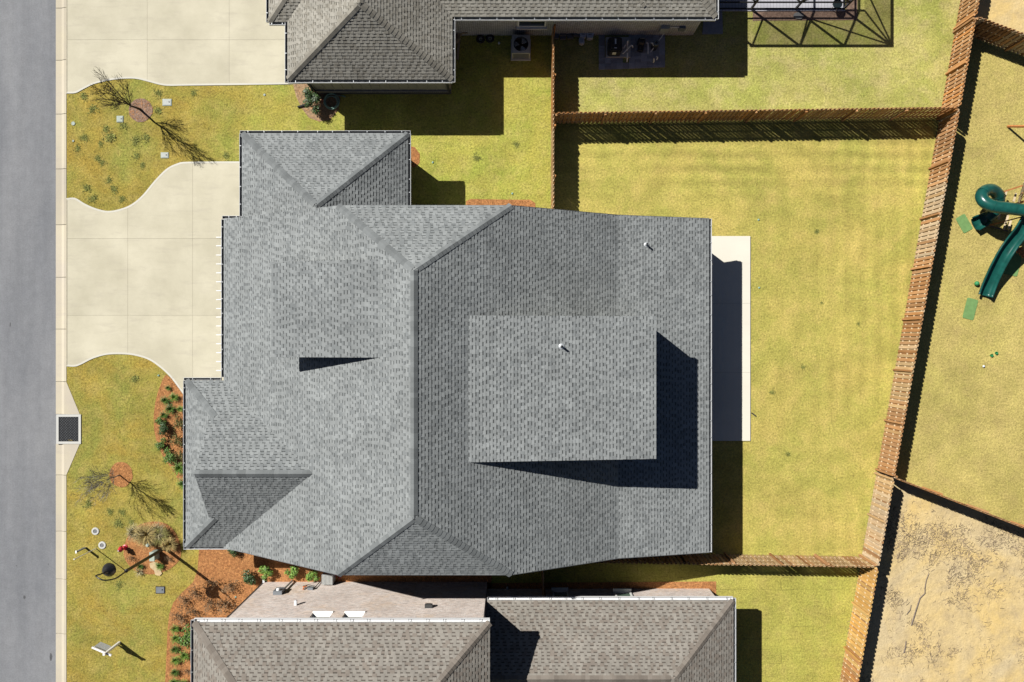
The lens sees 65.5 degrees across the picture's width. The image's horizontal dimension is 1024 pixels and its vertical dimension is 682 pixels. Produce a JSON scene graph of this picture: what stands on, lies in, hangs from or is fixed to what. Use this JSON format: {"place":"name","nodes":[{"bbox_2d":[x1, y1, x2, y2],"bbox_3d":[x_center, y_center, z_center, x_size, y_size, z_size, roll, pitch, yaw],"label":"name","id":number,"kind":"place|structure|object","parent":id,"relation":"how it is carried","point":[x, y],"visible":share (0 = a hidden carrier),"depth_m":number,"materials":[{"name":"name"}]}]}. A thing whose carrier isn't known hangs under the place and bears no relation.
{"place":"outdoors","nodes":[
{"label":"outdoors","id":0,"kind":"place"},
{"bbox_2d":[0,0,55,681],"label":"road","id":1,"kind":"structure","parent":0,"point":[28,303],"depth_m":40.09,"materials":[{"name":"asphalt"}]},
{"bbox_2d":[125,523,144,542],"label":"ornamental grass","id":2,"kind":"object","parent":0,"point":[131,531],"depth_m":39.59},
{"bbox_2d":[66,161,238,392],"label":"driveway","id":3,"kind":"structure","parent":0,"point":[143,276],"depth_m":39.97,"materials":[{"name":"concrete"}]},
{"bbox_2d":[66,199,66,365],"bbox_3d":[-22.346,-2.940,39.968,0.051,0.001,8.349,0,90,0],"label":"expansion joint","id":4,"kind":"object","parent":3,"relation":"on","point":[66,282],"visible":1,"depth_m":39.97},
{"bbox_2d":[67,0,287,93],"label":"driveway","id":5,"kind":"structure","parent":0,"point":[195,42],"depth_m":39.97,"materials":[{"name":"concrete"}]},
{"bbox_2d":[66,0,66,92],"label":"expansion joint","id":6,"kind":"object","parent":5,"relation":"on","point":[66,46],"visible":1,"depth_m":39.97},
{"bbox_2d":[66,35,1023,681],"bbox_3d":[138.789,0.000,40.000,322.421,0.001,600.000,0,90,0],"label":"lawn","id":7,"kind":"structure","parent":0,"point":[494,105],"depth_m":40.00,"materials":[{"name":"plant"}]},
{"bbox_2d":[92,641,119,655],"bbox_3d":[-19.910,15.061,39.225,1.022,1.550,0.129,21,90,0],"label":"sign post","id":8,"kind":"object","parent":7,"relation":"on","point":[101,647],"visible":1,"depth_m":38.93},
{"bbox_2d":[102,127,117,142],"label":"weed clump","id":9,"kind":"object","parent":7,"relation":"on","point":[110,136],"visible":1,"depth_m":39.96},
{"bbox_2d":[109,462,132,486],"bbox_3d":[-19.633,6.714,39.984,1.167,0.001,1.271,0,90,0],"label":"red mulch ring","id":10,"kind":"object","parent":7,"relation":"on","point":[118,470],"visible":0.92,"depth_m":39.98,"materials":[{"name":"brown wood"}]},
{"bbox_2d":[69,466,120,504],"bbox_3d":[-19.760,6.788,38.288,2.311,3.434,1.892,0,90,0],"label":"bare tree","id":11,"kind":"object","parent":10,"relation":"on","point":[98,483],"visible":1,"depth_m":38.04,"materials":[{"name":"brown plant"}]},
{"bbox_2d":[132,135,141,146],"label":"weed clump","id":12,"kind":"object","parent":7,"relation":"on","point":[136,140],"visible":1,"depth_m":39.97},
{"bbox_2d":[129,98,152,121],"bbox_3d":[-18.640,-11.584,39.984,1.200,0.001,1.188,0,90,0],"label":"pale mulch ring","id":13,"kind":"object","parent":7,"relation":"on","point":[147,114],"visible":0.96,"depth_m":39.98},
{"bbox_2d":[88,68,141,110],"bbox_3d":[-18.722,-11.604,37.648,1.986,4.717,2.134,0,90,0],"label":"bare tree","id":14,"kind":"object","parent":13,"relation":"on","point":[116,103],"visible":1,"depth_m":37.34,"materials":[{"name":"brown plant"}]},
{"bbox_2d":[124,522,180,573],"bbox_3d":[-18.055,10.389,39.984,2.898,0.001,2.650,0,90,0],"label":"island mulch bed","id":15,"kind":"object","parent":7,"relation":"on","point":[143,553],"visible":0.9,"depth_m":39.98,"materials":[{"name":"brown wood"}]},
{"bbox_2d":[95,546,165,580],"bbox_3d":[-17.877,10.300,37.400,1.146,5.200,0.620,0,90,0],"label":"street lamp","id":16,"kind":"object","parent":15,"relation":"on","point":[108,569],"visible":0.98,"depth_m":35.78,"materials":[{"name":"black metal"}]},
{"bbox_2d":[131,521,157,549],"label":"ornamental grass","id":17,"kind":"object","parent":15,"relation":"on","point":[145,538],"depth_m":39.52,"materials":[{"name":"plant"}]},
{"bbox_2d":[149,549,158,560],"bbox_3d":[-17.814,10.672,39.695,0.250,0.610,0.450,0,90,0],"label":"transformer box","id":18,"kind":"object","parent":15,"relation":"on","point":[155,557],"visible":0.64,"depth_m":39.54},
{"bbox_2d":[150,562,161,575],"bbox_3d":[-17.879,11.448,39.975,0.448,0.050,0.770,-21,90,0],"label":"flat rock","id":19,"kind":"object","parent":15,"relation":"on","point":[153,565],"visible":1,"depth_m":39.95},
{"bbox_2d":[148,522,165,540],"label":"ornamental grass","id":20,"kind":"object","parent":15,"relation":"on","point":[158,536],"depth_m":39.56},
{"bbox_2d":[151,525,169,545],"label":"ornamental grass","id":21,"kind":"object","parent":15,"relation":"on","point":[161,538],"depth_m":39.56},
{"bbox_2d":[159,535,178,551],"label":"ornamental grass","id":22,"kind":"object","parent":15,"relation":"on","point":[170,545],"depth_m":39.54,"materials":[{"name":"plant"}]},
{"bbox_2d":[156,586,164,593],"bbox_3d":[-17.657,12.497,39.972,0.460,0.055,0.360,0,90,0],"label":"meter box","id":23,"kind":"object","parent":7,"relation":"on","point":[160,589],"visible":1,"depth_m":39.95,"materials":[{"name":"plastic"}]},
{"bbox_2d":[162,99,171,105],"bbox_3d":[-17.314,-11.983,39.972,0.460,0.055,0.340,0,90,0],"label":"meter box","id":24,"kind":"object","parent":7,"relation":"on","point":[166,102],"visible":1,"depth_m":39.95,"materials":[{"name":"plastic"}]},
{"bbox_2d":[153,375,182,485],"bbox_3d":[-16.714,4.954,39.984,2.571,0.001,6.549,0,90,0],"label":"front mulch bed","id":25,"kind":"object","parent":7,"relation":"on","point":[173,386],"visible":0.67,"depth_m":39.98,"materials":[{"name":"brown wood"}]},
{"bbox_2d":[154,437,165,450],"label":"shrub","id":26,"kind":"object","parent":25,"relation":"on","point":[160,445],"visible":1,"depth_m":39.66,"materials":[{"name":"green plant"}]},
{"bbox_2d":[158,421,168,435],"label":"shrub","id":27,"kind":"object","parent":25,"relation":"on","point":[163,428],"visible":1,"depth_m":39.56,"materials":[{"name":"green plant"}]},
{"bbox_2d":[159,395,169,403],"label":"strappy plant","id":28,"kind":"object","parent":25,"relation":"on","point":[164,400],"visible":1,"depth_m":39.79,"materials":[{"name":"green plant"}]},
{"bbox_2d":[163,403,175,414],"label":"strappy plant","id":29,"kind":"object","parent":25,"relation":"on","point":[168,408],"visible":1,"depth_m":39.75,"materials":[{"name":"green plant"}]},
{"bbox_2d":[162,446,176,463],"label":"shrub","id":30,"kind":"object","parent":25,"relation":"on","point":[170,457],"visible":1,"depth_m":39.57,"materials":[{"name":"green plant"}]},
{"bbox_2d":[169,433,182,445],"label":"shrub","id":31,"kind":"object","parent":25,"relation":"on","point":[176,441],"visible":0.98,"depth_m":39.64,"materials":[{"name":"green plant"}]},
{"bbox_2d":[170,461,182,475],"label":"strappy plant","id":32,"kind":"object","parent":25,"relation":"on","point":[178,468],"visible":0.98,"depth_m":39.70,"materials":[{"name":"green plant"}]},
{"bbox_2d":[172,413,182,430],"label":"shrub","id":33,"kind":"object","parent":25,"relation":"on","point":[178,425],"visible":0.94,"depth_m":39.65,"materials":[{"name":"green plant"}]},
{"bbox_2d":[293,84,340,120],"bbox_3d":[-9.939,-12.051,39.984,2.605,0.001,1.757,20,90,0],"label":"tan mulch bed","id":34,"kind":"object","parent":7,"relation":"on","point":[331,102],"visible":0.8,"depth_m":39.98,"materials":[{"name":"wood"}]},
{"bbox_2d":[302,87,320,114],"bbox_3d":[-9.876,-11.850,39.437,0.966,1.139,1.308,0,90,0],"label":"round shrub","id":35,"kind":"object","parent":34,"relation":"on","point":[311,96],"visible":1,"depth_m":39.15,"materials":[{"name":"green plant"}]},
{"bbox_2d":[323,93,344,109],"bbox_3d":[-8.896,-11.996,39.884,1.088,0.203,0.805,0,90,0],"label":"garden hose","id":36,"kind":"object","parent":34,"relation":"on","point":[331,108],"visible":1,"depth_m":39.84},
{"bbox_2d":[165,549,491,681],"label":"mulch bed","id":37,"kind":"object","parent":7,"relation":"on","point":[209,557],"visible":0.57,"depth_m":39.98,"materials":[{"name":"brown wood"}]},
{"bbox_2d":[169,633,179,643],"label":"strappy plant","id":38,"kind":"object","parent":37,"relation":"on","point":[175,638],"visible":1,"depth_m":39.78,"materials":[{"name":"green plant"}]},
{"bbox_2d":[170,655,179,666],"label":"strappy plant","id":39,"kind":"object","parent":37,"relation":"on","point":[174,660],"visible":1,"depth_m":39.77,"materials":[{"name":"green plant"}]},
{"bbox_2d":[170,644,180,654],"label":"strappy plant","id":40,"kind":"object","parent":37,"relation":"on","point":[174,648],"visible":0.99,"depth_m":39.79,"materials":[{"name":"green plant"}]},
{"bbox_2d":[170,611,187,626],"bbox_3d":[-16.599,13.821,39.663,0.915,0.660,0.792,-2,90,0],"label":"bare shrub","id":41,"kind":"object","parent":37,"relation":"on","point":[178,618],"visible":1,"depth_m":39.65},
{"bbox_2d":[177,594,188,611],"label":"bare shrub","id":42,"kind":"object","parent":37,"relation":"on","point":[184,600],"visible":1,"depth_m":39.68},
{"bbox_2d":[178,650,188,663],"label":"strappy plant","id":43,"kind":"object","parent":37,"relation":"on","point":[183,655],"visible":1,"depth_m":39.76,"materials":[{"name":"green plant"}]},
{"bbox_2d":[177,623,190,648],"bbox_3d":[-16.211,14.720,39.505,0.899,0.608,1.206,-19,90,0],"label":"shrub","id":44,"kind":"object","parent":37,"relation":"on","point":[186,637],"visible":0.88,"depth_m":39.44,"materials":[{"name":"green plant"}]},
{"bbox_2d":[185,607,198,618],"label":"bare shrub","id":45,"kind":"object","parent":37,"relation":"on","point":[194,610],"visible":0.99,"depth_m":39.73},
{"bbox_2d":[186,584,201,600],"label":"bare shrub","id":46,"kind":"object","parent":37,"relation":"on","point":[195,594],"visible":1,"depth_m":39.67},
{"bbox_2d":[201,593,214,615],"bbox_3d":[-15.130,13.091,39.679,0.752,0.627,0.869,-34,90,0],"label":"bare shrub","id":47,"kind":"object","parent":37,"relation":"on","point":[209,602],"visible":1,"depth_m":39.67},
{"bbox_2d":[202,576,218,594],"bbox_3d":[-15.019,12.175,39.688,1.021,0.609,0.843,-21,90,0],"label":"bare shrub","id":48,"kind":"object","parent":37,"relation":"on","point":[210,583],"visible":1,"depth_m":39.65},
{"bbox_2d":[214,596,234,614],"bbox_3d":[-14.309,13.133,39.643,1.101,0.700,0.851,-23,90,0],"label":"bare shrub","id":49,"kind":"object","parent":37,"relation":"on","point":[223,603],"visible":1,"depth_m":39.61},
{"bbox_2d":[219,580,237,594],"bbox_3d":[-14.051,12.255,39.663,0.792,0.660,0.915,16,90,0],"label":"bare shrub","id":50,"kind":"object","parent":37,"relation":"on","point":[229,585],"visible":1,"depth_m":39.65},
{"bbox_2d":[227,549,238,556],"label":"shrub","id":51,"kind":"object","parent":37,"relation":"on","point":[233,552],"visible":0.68,"depth_m":39.59,"materials":[{"name":"green plant"}]},
{"bbox_2d":[241,569,256,585],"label":"shrub","id":52,"kind":"object","parent":37,"relation":"on","point":[249,578],"visible":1,"depth_m":39.48,"materials":[{"name":"green plant"}]},
{"bbox_2d":[258,565,273,580],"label":"shrub","id":53,"kind":"object","parent":37,"relation":"on","point":[265,570],"visible":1,"depth_m":39.52,"materials":[{"name":"green plant"}]},
{"bbox_2d":[284,565,298,578],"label":"shrub","id":54,"kind":"object","parent":37,"relation":"on","point":[294,570],"visible":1,"depth_m":39.55,"materials":[{"name":"green plant"}]},
{"bbox_2d":[306,570,319,581],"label":"shrub","id":55,"kind":"object","parent":37,"relation":"on","point":[311,575],"visible":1,"depth_m":39.57,"materials":[{"name":"green plant"}]},
{"bbox_2d":[322,572,335,584],"bbox_3d":[-9.120,11.780,39.639,0.540,0.721,0.500,0,90,0],"label":"utility cabinet","id":56,"kind":"object","parent":37,"relation":"on","point":[328,579],"visible":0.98,"depth_m":39.30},
{"bbox_2d":[110,84,716,681],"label":"pine straw litter","id":57,"kind":"object","parent":7,"relation":"on","point":[264,558],"visible":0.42,"depth_m":39.97,"materials":[{"name":"plant"}]},
{"bbox_2d":[411,146,419,166],"bbox_3d":[-5.057,-9.283,39.988,0.857,0.001,1.148,0,90,0],"label":"garage mulch patch","id":58,"kind":"object","parent":7,"relation":"on","point":[414,155],"visible":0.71,"depth_m":39.99,"materials":[{"name":"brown wood"}]},
{"bbox_2d":[183,131,711,576],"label":"house","id":59,"kind":"structure","parent":7,"relation":"on","point":[404,387],"depth_m":33.58,"materials":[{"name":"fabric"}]},
{"bbox_2d":[216,237,220,370],"bbox_3d":[-13.409,-1.864,37.998,1.064,0.957,6.567,0,90,0],"label":"pergola","id":60,"kind":"object","parent":59,"relation":"attached to","point":[218,299],"visible":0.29,"depth_m":37.52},
{"bbox_2d":[191,579,735,681],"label":"house","id":61,"kind":"structure","parent":7,"relation":"on","point":[405,632],"depth_m":36.01,"materials":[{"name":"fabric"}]},
{"bbox_2d":[273,580,292,594],"bbox_3d":[-11.170,11.943,38.908,0.425,1.986,0.295,0,90,0],"label":"electric meter","id":62,"kind":"object","parent":61,"relation":"attached to","point":[279,591],"visible":1,"depth_m":38.04,"materials":[{"name":"grey plastic"}]},
{"bbox_2d":[302,581,320,589],"bbox_3d":[-9.907,12.023,39.288,0.652,1.324,0.135,0,90,0],"label":"cable box","id":63,"kind":"object","parent":61,"relation":"attached to","point":[311,587],"visible":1,"depth_m":38.83,"materials":[{"name":"grey plastic"}]},
{"bbox_2d":[311,611,332,617],"bbox_3d":[-8.425,12.141,34.725,0.910,1.630,0.202,0,90,0],"label":"window","id":64,"kind":"structure","parent":61,"relation":"in","point":[316,614],"depth_m":35.38,"materials":[{"name":"white glass"}]},
{"bbox_2d":[343,611,364,617],"bbox_3d":[-7.000,12.141,34.725,0.920,1.630,0.202,0,90,0],"label":"window","id":65,"kind":"structure","parent":61,"relation":"in","point":[348,614],"depth_m":35.38,"materials":[{"name":"white glass"}]},
{"bbox_2d":[551,587,568,595],"bbox_3d":[2.372,12.330,38.523,0.834,2.047,0.200,0,90,0],"label":"window","id":66,"kind":"structure","parent":61,"relation":"in","point":[556,591],"depth_m":39.47,"materials":[{"name":"black glass"}]},
{"bbox_2d":[613,588,632,595],"bbox_3d":[5.444,12.330,38.444,0.898,1.888,0.200,0,90,0],"label":"window","id":67,"kind":"structure","parent":61,"relation":"in","point":[617,591],"depth_m":39.30,"materials":[{"name":"black glass"}]},
{"bbox_2d":[476,35,484,43],"bbox_3d":[-1.578,-15.120,39.900,0.439,0.120,0.440,0,90,0],"label":"tyre","id":68,"kind":"object","parent":7,"relation":"on","point":[478,40],"visible":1,"depth_m":39.86,"materials":[{"name":"rubber"}]},
{"bbox_2d":[486,34,493,42],"bbox_3d":[-1.098,-15.154,39.900,0.439,0.120,0.440,0,90,0],"label":"tyre","id":69,"kind":"object","parent":7,"relation":"on","point":[491,36],"visible":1,"depth_m":39.85,"materials":[{"name":"rubber"}]},
{"bbox_2d":[266,0,718,93],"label":"house","id":70,"kind":"structure","parent":7,"relation":"on","point":[370,46],"depth_m":36.74,"materials":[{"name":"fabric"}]},
{"bbox_2d":[516,21,546,29],"bbox_3d":[0.959,-15.280,38.188,1.489,1.375,0.160,0,90,0],"label":"window","id":71,"kind":"structure","parent":70,"relation":"in","point":[521,25],"depth_m":38.70,"materials":[{"name":"white glass"}]},
{"bbox_2d":[651,25,685,51],"bbox_3d":[7.546,-15.115,39.216,1.822,1.000,0.689,-28,90,0],"label":"breaker box","id":72,"kind":"object","parent":70,"relation":"attached to","point":[663,29],"visible":1,"depth_m":38.83,"materials":[{"name":"grey metal"}]},
{"bbox_2d":[466,199,534,206],"bbox_3d":[-0.557,-6.780,39.988,3.514,0.001,0.703,0,90,0],"label":"house mulch strip","id":73,"kind":"object","parent":7,"relation":"on","point":[528,203],"visible":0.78,"depth_m":39.99,"materials":[{"name":"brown wood"}]},
{"bbox_2d":[511,35,530,60],"bbox_3d":[0.443,-14.594,39.559,1.000,0.883,1.050,0,90,0],"label":"air conditioner","id":74,"kind":"object","parent":7,"relation":"on","point":[520,47],"visible":1,"depth_m":39.24,"materials":[{"name":"metal"}]},
{"bbox_2d":[544,556,860,681],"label":"back lawn","id":75,"kind":"structure","parent":0,"point":[792,623],"depth_m":40.00,"materials":[{"name":"plant"}]},
{"bbox_2d":[541,570,545,595],"bbox_3d":[1.551,11.554,39.084,0.155,1.832,1.714,0,90,0],"label":"fence","id":76,"kind":"object","parent":75,"relation":"on","point":[542,584],"visible":0.59,"depth_m":38.51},
{"bbox_2d":[492,581,715,594],"bbox_3d":[4.526,12.420,39.984,11.451,0.001,0.703,0,90,0],"label":"house mulch strip","id":77,"kind":"object","parent":75,"relation":"on","point":[631,585],"visible":0.88,"depth_m":39.98,"materials":[{"name":"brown wood"}]},
{"bbox_2d":[840,557,877,681],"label":"fence","id":78,"kind":"object","parent":75,"relation":"on","point":[859,622],"visible":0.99,"depth_m":39.01,"materials":[{"name":"brown wood"}]},
{"bbox_2d":[554,118,938,556],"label":"back lawn","id":79,"kind":"structure","parent":0,"point":[853,191],"depth_m":40.00,"materials":[{"name":"plant"}]},
{"bbox_2d":[596,552,875,567],"bbox_3d":[9.531,10.663,39.084,15.910,1.832,0.155,1,90,0],"label":"fence","id":80,"kind":"object","parent":79,"relation":"on","point":[733,559],"visible":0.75,"depth_m":38.84,"materials":[{"name":"wood"}]},
{"bbox_2d":[554,107,957,124],"bbox_3d":[11.734,-11.032,39.084,19.321,1.832,0.155,-1,90,0],"label":"fence","id":81,"kind":"object","parent":79,"relation":"on","point":[698,116],"visible":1,"depth_m":38.95,"materials":[{"name":"wood"}]},
{"bbox_2d":[860,472,893,565],"bbox_3d":[17.908,8.684,39.084,0.155,1.832,4.283,10,90,0],"label":"fence","id":82,"kind":"object","parent":79,"relation":"on","point":[877,519],"visible":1,"depth_m":39.00,"materials":[{"name":"wood"}]},
{"bbox_2d":[875,108,959,475],"bbox_3d":[19.863,-2.339,39.084,0.155,1.832,17.932,10,90,0],"label":"fence","id":83,"kind":"object","parent":79,"relation":"on","point":[930,219],"visible":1,"depth_m":39.00,"materials":[{"name":"wood"}]},
{"bbox_2d":[554,0,959,122],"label":"back lawn","id":84,"kind":"structure","parent":0,"point":[886,53],"depth_m":40.00,"materials":[{"name":"plant"}]},
{"bbox_2d":[551,24,555,208],"bbox_3d":[2.031,-10.371,39.084,0.155,1.832,9.703,0,90,0],"label":"fence","id":85,"kind":"object","parent":84,"relation":"on","point":[553,125],"visible":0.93,"depth_m":38.44,"materials":[{"name":"wood"}]},
{"bbox_2d":[599,35,664,69],"bbox_3d":[6.014,-14.721,39.922,3.315,0.164,2.215,0,90,0],"label":"paver pad","id":86,"kind":"object","parent":84,"relation":"on","point":[644,59],"visible":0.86,"depth_m":39.94,"materials":[{"name":"concrete"}]},
{"bbox_2d":[607,37,621,55],"bbox_3d":[5.091,-14.600,39.485,0.660,0.710,0.731,0,90,0],"label":"pool heater","id":87,"kind":"object","parent":86,"relation":"on","point":[614,46],"visible":1,"depth_m":39.14,"materials":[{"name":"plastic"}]},
{"bbox_2d":[637,35,645,52],"bbox_3d":[6.441,-14.784,39.675,0.388,0.530,0.681,0,90,0],"label":"pool pump","id":88,"kind":"object","parent":86,"relation":"on","point":[641,42],"visible":1,"depth_m":39.57,"materials":[{"name":"plastic"}]},
{"bbox_2d":[651,40,658,50],"bbox_3d":[7.114,-14.709,39.590,0.320,0.700,0.312,0,90,0],"label":"pool filter","id":89,"kind":"object","parent":86,"relation":"on","point":[655,44],"visible":1,"depth_m":39.34,"materials":[{"name":"plastic"}]},
{"bbox_2d":[702,11,722,33],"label":"step slab","id":90,"kind":"structure","parent":84,"relation":"on","point":[713,27],"depth_m":39.94,"materials":[{"name":"concrete"}]},
{"bbox_2d":[719,0,844,10],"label":"pool deck","id":91,"kind":"structure","parent":84,"relation":"on","point":[775,5],"depth_m":39.95,"materials":[{"name":"tile"}]},
{"bbox_2d":[719,0,853,9],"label":"pool cage","id":92,"kind":"object","parent":91,"relation":"on","point":[848,2],"visible":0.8,"depth_m":39.14,"materials":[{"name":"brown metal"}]},
{"bbox_2d":[831,0,841,11],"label":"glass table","id":93,"kind":"object","parent":91,"relation":"on","point":[837,5],"visible":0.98,"depth_m":39.48,"materials":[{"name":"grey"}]},
{"bbox_2d":[753,0,857,20],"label":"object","id":94,"kind":"object","parent":84,"relation":"on","point":[850,12],"visible":1,"depth_m":39.99,"materials":[{"name":"metal"}]},
{"bbox_2d":[793,12,803,18],"bbox_3d":[14.366,-16.320,39.960,0.521,0.080,0.358,0,90,0],"label":"stone","id":95,"kind":"object","parent":94,"relation":"on","point":[798,15],"visible":1,"depth_m":39.92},
{"bbox_2d":[941,17,975,111],"bbox_3d":[21.823,-13.396,39.084,0.155,1.832,4.353,10,90,0],"label":"fence","id":96,"kind":"object","parent":84,"relation":"on","point":[958,65],"visible":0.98,"depth_m":38.97,"materials":[{"name":"wood"}]},
{"bbox_2d":[953,0,979,29],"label":"fence","id":97,"kind":"object","parent":84,"relation":"on","point":[967,11],"visible":1,"depth_m":39.15,"materials":[{"name":"wood"}]},
{"bbox_2d":[840,472,1023,681],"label":"sandy lot","id":98,"kind":"structure","parent":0,"point":[1003,631],"depth_m":40.00,"materials":[{"name":"sand"}]},
{"bbox_2d":[911,573,928,625],"bbox_3d":[20.510,12.976,39.937,0.206,0.087,2.756,20,90,0],"label":"fallen branch","id":99,"kind":"object","parent":98,"relation":"on","point":[918,601],"visible":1,"depth_m":39.92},
{"bbox_2d":[850,488,1023,681],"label":"dry brush","id":100,"kind":"object","parent":98,"relation":"on","point":[915,542],"visible":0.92,"depth_m":39.96,"materials":[{"name":"plant"}]},
{"bbox_2d":[878,35,1023,524],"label":"play lawn","id":101,"kind":"structure","parent":0,"point":[962,438],"depth_m":40.00,"materials":[{"name":"plant"}]},
{"bbox_2d":[881,472,1023,528],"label":"fence","id":102,"kind":"object","parent":101,"relation":"on","point":[966,505],"visible":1,"depth_m":38.36,"materials":[{"name":"wood"}]},
{"bbox_2d":[956,214,971,232],"bbox_3d":[22.697,-5.897,39.983,0.520,0.035,0.860,-30,90,0],"label":"play mat","id":103,"kind":"object","parent":101,"relation":"on","point":[963,222],"visible":1,"depth_m":39.97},
{"bbox_2d":[962,298,977,319],"bbox_3d":[23.006,-1.611,39.983,0.560,0.035,1.050,14,90,0],"label":"play mat","id":104,"kind":"object","parent":101,"relation":"on","point":[970,308],"visible":1,"depth_m":39.97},
{"bbox_2d":[971,125,1023,296],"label":"playset","id":105,"kind":"object","parent":101,"relation":"on","point":[995,205],"visible":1,"depth_m":38.88,"materials":[{"name":"plastic"}]},
{"bbox_2d":[973,17,1023,55],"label":"fence","id":106,"kind":"object","parent":101,"relation":"on","point":[998,35],"visible":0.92,"depth_m":39.02,"materials":[{"name":"wood"}]},
{"bbox_2d":[1004,252,1021,275],"bbox_3d":[25.166,-3.943,39.983,0.700,0.035,1.300,14,90,0],"label":"play mat","id":107,"kind":"object","parent":101,"relation":"on","point":[1012,267],"visible":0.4,"depth_m":39.97,"materials":[{"name":"rubber"}]},
{"bbox_2d":[957,0,1023,39],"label":"sandy lot","id":108,"kind":"structure","parent":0,"point":[1009,13],"depth_m":40.00,"materials":[{"name":"sand"}]},
{"label":"ground","id":109,"kind":"structure","parent":0,"visible":0},
{"bbox_2d":[56,0,78,681],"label":"kerb","id":110,"kind":"structure","parent":109,"relation":"on","point":[65,404],"depth_m":40.07,"materials":[{"name":"concrete"}]},
{"bbox_2d":[56,414,80,443],"bbox_3d":[-22.251,4.423,39.969,1.240,0.098,1.480,0,90,0],"label":"storm drain","id":111,"kind":"object","parent":110,"relation":"in","point":[68,428],"visible":1,"depth_m":39.98,"materials":[{"name":"metal"}]},
{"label":"patio footing","id":112,"kind":"structure","parent":0,"visible":0},
{"bbox_2d":[712,236,749,440],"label":"patio","id":113,"kind":"structure","parent":112,"relation":"on","point":[730,338],"depth_m":39.93,"materials":[{"name":"concrete"}]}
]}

